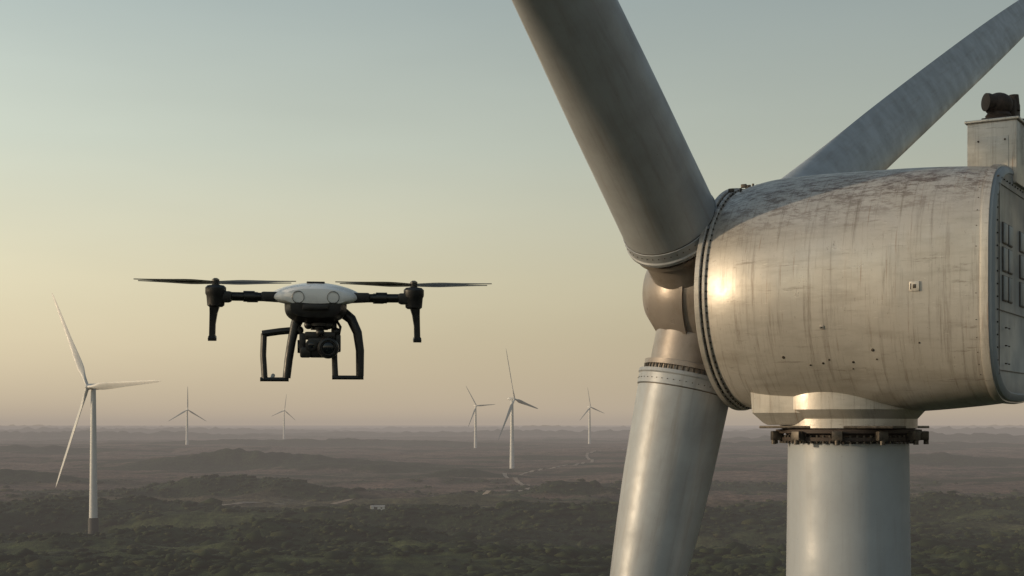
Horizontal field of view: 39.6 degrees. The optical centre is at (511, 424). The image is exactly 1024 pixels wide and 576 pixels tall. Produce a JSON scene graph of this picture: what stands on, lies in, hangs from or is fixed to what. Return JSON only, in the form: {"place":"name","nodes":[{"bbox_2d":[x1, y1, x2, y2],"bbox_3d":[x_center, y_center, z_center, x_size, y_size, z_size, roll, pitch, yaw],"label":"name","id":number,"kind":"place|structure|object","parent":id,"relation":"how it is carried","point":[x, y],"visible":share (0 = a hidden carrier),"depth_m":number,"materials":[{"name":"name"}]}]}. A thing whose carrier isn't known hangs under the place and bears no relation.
{"place":"outdoors","nodes":[
{"label":"outdoors","id":0,"kind":"place"},
{"bbox_2d":[133,278,491,381],"bbox_3d":[-0.552,-0.266,4.007,0.997,0.282,0.320,0,4,-8],"label":"drone","id":1,"kind":"object","parent":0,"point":[319,307],"visible":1,"depth_m":3.90,"materials":[{"name":"black plastic"}]},
{"bbox_2d":[222,447,626,504],"bbox_3d":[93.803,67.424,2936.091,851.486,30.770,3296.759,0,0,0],"label":"dirt track","id":2,"kind":"structure","parent":0,"point":[506,476],"depth_m":1905.11,"materials":[{"name":"brown soil"}]},
{"bbox_2d":[0,424,1023,575],"bbox_3d":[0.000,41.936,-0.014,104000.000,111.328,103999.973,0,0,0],"label":"ground","id":3,"kind":"structure","parent":0,"point":[984,460],"depth_m":1914.16,"materials":[{"name":"green plant"}]},
{"bbox_2d":[51,292,160,533],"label":"wind turbine","id":4,"kind":"object","parent":3,"relation":"on","point":[93,523],"visible":0.98,"depth_m":973.16,"materials":[{"name":"paint"}]},
{"bbox_2d":[169,387,205,444],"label":"wind turbine","id":5,"kind":"object","parent":3,"relation":"on","point":[186,411],"visible":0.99,"depth_m":3996.87,"materials":[{"name":"white metal"}]},
{"bbox_2d":[273,394,294,438],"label":"wind turbine","id":6,"kind":"object","parent":3,"relation":"on","point":[283,411],"visible":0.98,"depth_m":5997.53,"materials":[{"name":"white metal"}]},
{"bbox_2d":[370,505,384,509],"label":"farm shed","id":7,"kind":"structure","parent":3,"relation":"on","point":[381,507],"depth_m":1247.86,"materials":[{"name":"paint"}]},
{"bbox_2d":[466,387,494,447],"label":"wind turbine","id":8,"kind":"object","parent":3,"relation":"on","point":[475,427],"visible":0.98,"depth_m":3697.20,"materials":[{"name":"white metal"}]},
{"bbox_2d":[0,474,1023,575],"bbox_3d":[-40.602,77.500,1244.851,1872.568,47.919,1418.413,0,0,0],"label":"scrub vegetation","id":9,"kind":"object","parent":3,"relation":"on","point":[497,545],"visible":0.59,"depth_m":874.05,"materials":[{"name":"green plant"}]},
{"bbox_2d":[498,351,537,468],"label":"wind turbine","id":10,"kind":"object","parent":3,"relation":"on","point":[511,410],"visible":0.98,"depth_m":2297.18,"materials":[{"name":"white metal"}]},
{"bbox_2d":[580,392,602,443],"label":"wind turbine","id":11,"kind":"object","parent":3,"relation":"on","point":[589,430],"visible":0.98,"depth_m":4197.16,"materials":[{"name":"white metal"}]},
{"bbox_2d":[512,0,1023,575],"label":"wind turbine","id":12,"kind":"object","parent":3,"relation":"on","point":[844,310],"visible":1,"depth_m":26.98,"materials":[{"name":"paint"}]},
{"bbox_2d":[0,0,1023,426],"label":"sky","id":13,"kind":"structure","parent":0,"point":[300,141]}
]}

